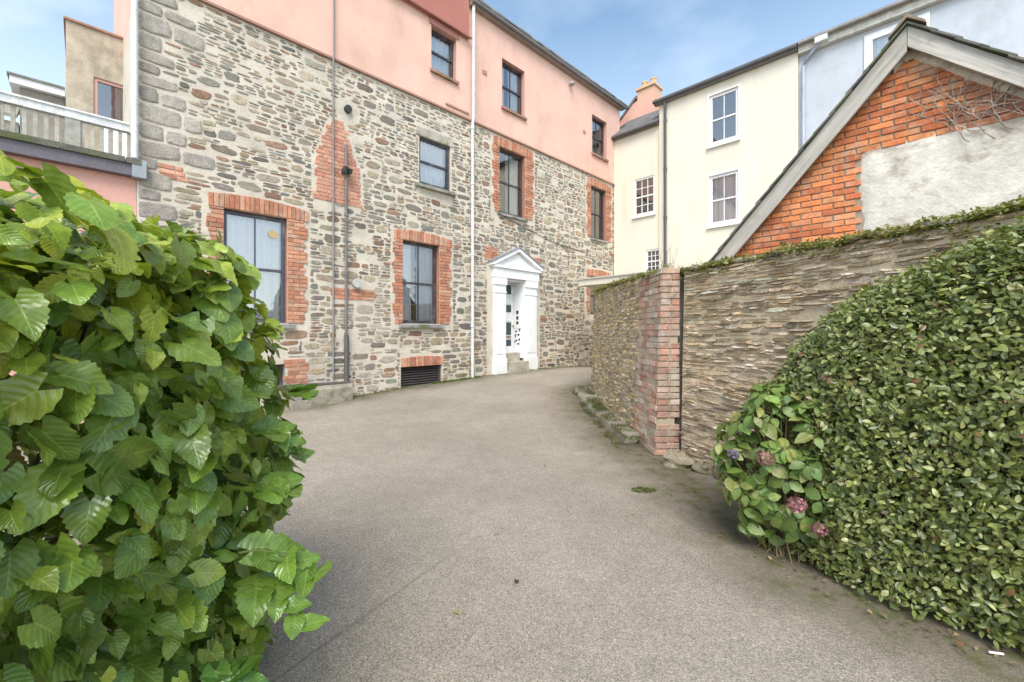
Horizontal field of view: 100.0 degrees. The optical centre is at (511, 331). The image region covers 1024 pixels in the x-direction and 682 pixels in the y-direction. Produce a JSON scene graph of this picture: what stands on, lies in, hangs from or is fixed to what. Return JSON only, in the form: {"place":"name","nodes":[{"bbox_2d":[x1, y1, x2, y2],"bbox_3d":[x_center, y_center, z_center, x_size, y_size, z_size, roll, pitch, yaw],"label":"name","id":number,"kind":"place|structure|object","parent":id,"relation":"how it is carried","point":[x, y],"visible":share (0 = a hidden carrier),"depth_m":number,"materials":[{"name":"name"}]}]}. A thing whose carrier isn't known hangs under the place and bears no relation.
{"place":"outdoors","nodes":[
{"label":"outdoors","id":0,"kind":"place"},
{"bbox_2d":[0,0,898,124],"label":"sky","id":1,"kind":"structure","parent":0,"point":[620,45],"materials":[{"name":"blue"}]},
{"bbox_2d":[353,365,580,396],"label":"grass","id":2,"kind":"structure","parent":0,"point":[463,378],"depth_m":10.41,"materials":[{"name":"green plant"}]},
{"bbox_2d":[3,365,1023,681],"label":"driveway","id":3,"kind":"structure","parent":0,"point":[597,559],"depth_m":2.60,"materials":[{"name":"grey asphalt"}]},
{"bbox_2d":[0,149,331,681],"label":"broad leaf shrub","id":4,"kind":"object","parent":3,"relation":"on","point":[150,478],"visible":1,"depth_m":1.12,"materials":[{"name":"green plant"}]},
{"bbox_2d":[572,385,644,447],"bbox_3d":[1.449,1.293,7.252,0.408,0.305,3.942,0,0,0],"label":"moss","id":5,"kind":"object","parent":3,"relation":"on","point":[594,404],"visible":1,"depth_m":6.66,"materials":[{"name":"green plant"}]},
{"bbox_2d":[631,485,657,492],"bbox_3d":[1.204,1.441,3.923,0.240,0.041,0.167,0,0,0],"label":"moss patch","id":6,"kind":"object","parent":3,"relation":"on","point":[644,488],"visible":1,"depth_m":3.92,"materials":[{"name":"green plant"}]},
{"bbox_2d":[662,449,694,468],"bbox_3d":[1.809,1.397,4.660,0.344,0.213,0.257,0,0,17],"label":"rock","id":7,"kind":"object","parent":3,"relation":"on","point":[678,459],"visible":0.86,"depth_m":4.59,"materials":[{"name":"stone"}]},
{"bbox_2d":[691,461,714,474],"bbox_3d":[1.983,1.417,4.462,0.224,0.147,0.195,0,0,-17],"label":"rock","id":8,"kind":"object","parent":3,"relation":"on","point":[704,467],"visible":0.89,"depth_m":4.41,"materials":[{"name":"stone"}]},
{"bbox_2d":[611,43,798,274],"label":"cream house","id":9,"kind":"structure","parent":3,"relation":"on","point":[699,167],"depth_m":13.48,"materials":[{"name":"paint"}]},
{"bbox_2d":[620,77,662,126],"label":"chimney gable","id":10,"kind":"structure","parent":9,"relation":"on","point":[640,104],"depth_m":16.52,"materials":[{"name":"paint"}]},
{"bbox_2d":[632,175,655,218],"bbox_3d":[4.858,-4.643,15.146,0.860,1.366,0.960,0,0,45],"label":"window","id":11,"kind":"structure","parent":9,"relation":"in","point":[644,187],"depth_m":15.13,"materials":[{"name":"paint"}]},
{"bbox_2d":[646,249,658,270],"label":"window","id":12,"kind":"structure","parent":9,"relation":"in","point":[652,256],"depth_m":14.84,"materials":[{"name":"paint"}]},
{"bbox_2d":[706,87,740,149],"bbox_3d":[6.661,-6.423,13.237,0.950,1.606,0.970,0,0,45],"label":"window","id":13,"kind":"structure","parent":9,"relation":"in","point":[723,106],"depth_m":13.45,"materials":[{"name":"glass"}]},
{"bbox_2d":[706,170,740,228],"bbox_3d":[6.405,-3.963,12.982,0.950,1.606,0.247,0,0,45],"label":"window","id":14,"kind":"structure","parent":9,"relation":"in","point":[723,187],"depth_m":13.04,"materials":[{"name":"glass"}]},
{"bbox_2d":[714,460,728,481],"bbox_3d":[2.127,1.380,4.286,0.206,0.301,0.302,0,0,38],"label":"rock","id":15,"kind":"object","parent":3,"relation":"on","point":[716,476],"visible":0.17,"depth_m":4.22,"materials":[{"name":"stone"}]},
{"bbox_2d":[710,377,879,562],"bbox_3d":[1.894,0.899,2.867,1.013,1.175,0.829,0,0,0],"label":"hydrangea bush","id":16,"kind":"object","parent":3,"relation":"on","point":[765,515],"visible":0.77,"depth_m":2.73,"materials":[{"name":"green plant"}]},
{"bbox_2d":[570,384,1023,666],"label":"leaf litter","id":17,"kind":"object","parent":3,"relation":"on","point":[929,628],"visible":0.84,"depth_m":2.20,"materials":[{"name":"brown plant"}]},
{"bbox_2d":[708,13,1023,261],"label":"brick shed","id":18,"kind":"structure","parent":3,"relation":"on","point":[865,158],"depth_m":4.08,"materials":[{"name":"brick"}]},
{"bbox_2d":[898,59,1023,141],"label":"dry creeper","id":19,"kind":"object","parent":18,"relation":"attached to","point":[955,124],"visible":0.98,"depth_m":3.77,"materials":[{"name":"brown plant"}]},
{"bbox_2d":[752,211,1023,651],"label":"clipped hedge","id":20,"kind":"object","parent":3,"relation":"on","point":[818,359],"visible":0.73,"depth_m":2.22,"materials":[{"name":"green plant"}]},
{"bbox_2d":[988,651,1003,654],"bbox_3d":[2.166,1.438,1.924,0.054,0.010,0.010,0,0,13],"label":"cigarette end","id":21,"kind":"object","parent":3,"relation":"on","point":[993,652],"visible":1,"depth_m":1.92,"materials":[{"name":"paper"}]},
{"label":"ground","id":22,"kind":"structure","parent":0,"visible":0},
{"bbox_2d":[0,129,140,423],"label":"terrace wall","id":23,"kind":"structure","parent":22,"relation":"on","point":[106,176],"depth_m":5.95,"materials":[{"name":"paint"}]},
{"bbox_2d":[4,71,65,143],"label":"slate outbuilding","id":24,"kind":"structure","parent":23,"relation":"on","point":[26,86],"depth_m":8.11,"materials":[{"name":"paint"}]},
{"bbox_2d":[0,90,130,157],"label":"terrace railing","id":25,"kind":"object","parent":23,"relation":"on","point":[76,120],"visible":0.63,"depth_m":5.90,"materials":[{"name":"white wood"}]},
{"bbox_2d":[63,15,122,150],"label":"rendered annexe","id":26,"kind":"structure","parent":23,"relation":"on","point":[94,69],"depth_m":8.23,"materials":[{"name":"paint"}]},
{"bbox_2d":[94,77,122,120],"bbox_3d":[-8.153,-4.477,8.747,0.522,0.818,0.870,0,0,-45],"label":"window","id":27,"kind":"structure","parent":26,"relation":"in","point":[107,95],"depth_m":8.62,"materials":[{"name":"glass"}]},
{"bbox_2d":[104,128,125,157],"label":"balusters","id":28,"kind":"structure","parent":23,"relation":"on","point":[106,141],"depth_m":7.78,"materials":[{"name":"paint"}]},
{"bbox_2d":[114,0,629,410],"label":"stone building","id":29,"kind":"structure","parent":22,"relation":"on","point":[382,195],"depth_m":9.22,"materials":[{"name":"stone"}]},
{"bbox_2d":[224,209,295,327],"bbox_3d":[-4.517,-1.063,7.580,1.220,2.006,0.337,0,0,-45],"label":"window","id":30,"kind":"structure","parent":29,"relation":"in","point":[259,239],"depth_m":7.78,"materials":[{"name":"glass"}]},
{"bbox_2d":[274,364,282,384],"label":"window","id":31,"kind":"structure","parent":29,"relation":"in","point":[280,381],"depth_m":7.92,"materials":[{"name":"paint"}]},
{"bbox_2d":[399,241,444,327],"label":"window","id":32,"kind":"structure","parent":29,"relation":"in","point":[419,260],"depth_m":10.21,"materials":[{"name":"glass"}]},
{"bbox_2d":[415,137,456,196],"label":"window","id":33,"kind":"structure","parent":29,"relation":"in","point":[433,157],"depth_m":10.32,"materials":[{"name":"glass"}]},
{"bbox_2d":[430,29,458,84],"bbox_3d":[-1.955,-6.633,10.653,0.810,1.106,1.060,0,0,-45],"label":"window","id":34,"kind":"structure","parent":29,"relation":"in","point":[441,47],"depth_m":10.52,"materials":[{"name":"glass"}]},
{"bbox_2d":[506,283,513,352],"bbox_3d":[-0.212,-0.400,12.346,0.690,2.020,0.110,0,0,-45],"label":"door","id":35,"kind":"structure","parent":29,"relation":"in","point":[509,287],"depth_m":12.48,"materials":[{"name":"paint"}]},
{"bbox_2d":[498,149,527,221],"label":"window","id":36,"kind":"structure","parent":29,"relation":"in","point":[510,168],"depth_m":12.36,"materials":[{"name":"glass"}]},
{"bbox_2d":[501,62,526,120],"bbox_3d":[-0.279,-6.748,12.329,1.060,1.396,0.970,0,0,45],"label":"window","id":37,"kind":"structure","parent":29,"relation":"in","point":[511,78],"depth_m":12.31,"materials":[{"name":"glass"}]},
{"bbox_2d":[590,287,593,313],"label":"window","id":38,"kind":"structure","parent":29,"relation":"in","point":[591,297],"depth_m":15.75,"materials":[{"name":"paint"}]},
{"bbox_2d":[590,187,607,243],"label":"window","id":39,"kind":"structure","parent":29,"relation":"in","point":[596,195],"depth_m":15.53,"materials":[{"name":"glass"}]},
{"bbox_2d":[591,117,608,162],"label":"window","id":40,"kind":"structure","parent":29,"relation":"in","point":[597,127],"depth_m":15.41,"materials":[{"name":"glass"}]},
{"bbox_2d":[575,387,639,442],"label":"stone kerb","id":41,"kind":"structure","parent":22,"relation":"on","point":[628,430],"depth_m":6.69,"materials":[{"name":"stone"}]},
{"bbox_2d":[577,267,684,287],"bbox_3d":[3.820,0.055,12.079,2.130,3.190,3.340,0,0,-45],"label":"flat roofed porch","id":42,"kind":"object","parent":22,"relation":"on","point":[594,282],"visible":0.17,"depth_m":11.98,"materials":[{"name":"white paint"}]},
{"bbox_2d":[591,265,683,455],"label":"garden wall","id":43,"kind":"structure","parent":22,"relation":"on","point":[637,362],"depth_m":5.49,"materials":[{"name":"stone"}]},
{"bbox_2d":[590,263,683,296],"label":"wall top plants","id":44,"kind":"object","parent":43,"relation":"on","point":[639,276],"depth_m":6.27,"materials":[{"name":"green plant"}]},
{"bbox_2d":[679,202,1023,584],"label":"garden wall","id":45,"kind":"structure","parent":22,"relation":"on","point":[745,325],"depth_m":4.01,"materials":[{"name":"stone"}]},
{"bbox_2d":[680,194,1023,278],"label":"wall top plants","id":46,"kind":"object","parent":45,"relation":"on","point":[988,211],"depth_m":3.10,"materials":[{"name":"green plant"}]},
{"bbox_2d":[797,0,1023,148],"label":"bluegrey house","id":47,"kind":"structure","parent":22,"relation":"on","point":[835,61],"depth_m":10.58,"materials":[{"name":"paint"}]},
{"bbox_2d":[864,11,929,69],"bbox_3d":[9.195,-6.440,10.291,1.172,1.772,0.147,0,0,45],"label":"window","id":48,"kind":"structure","parent":47,"relation":"in","point":[874,42],"depth_m":10.54,"materials":[{"name":"paint"}]}
]}

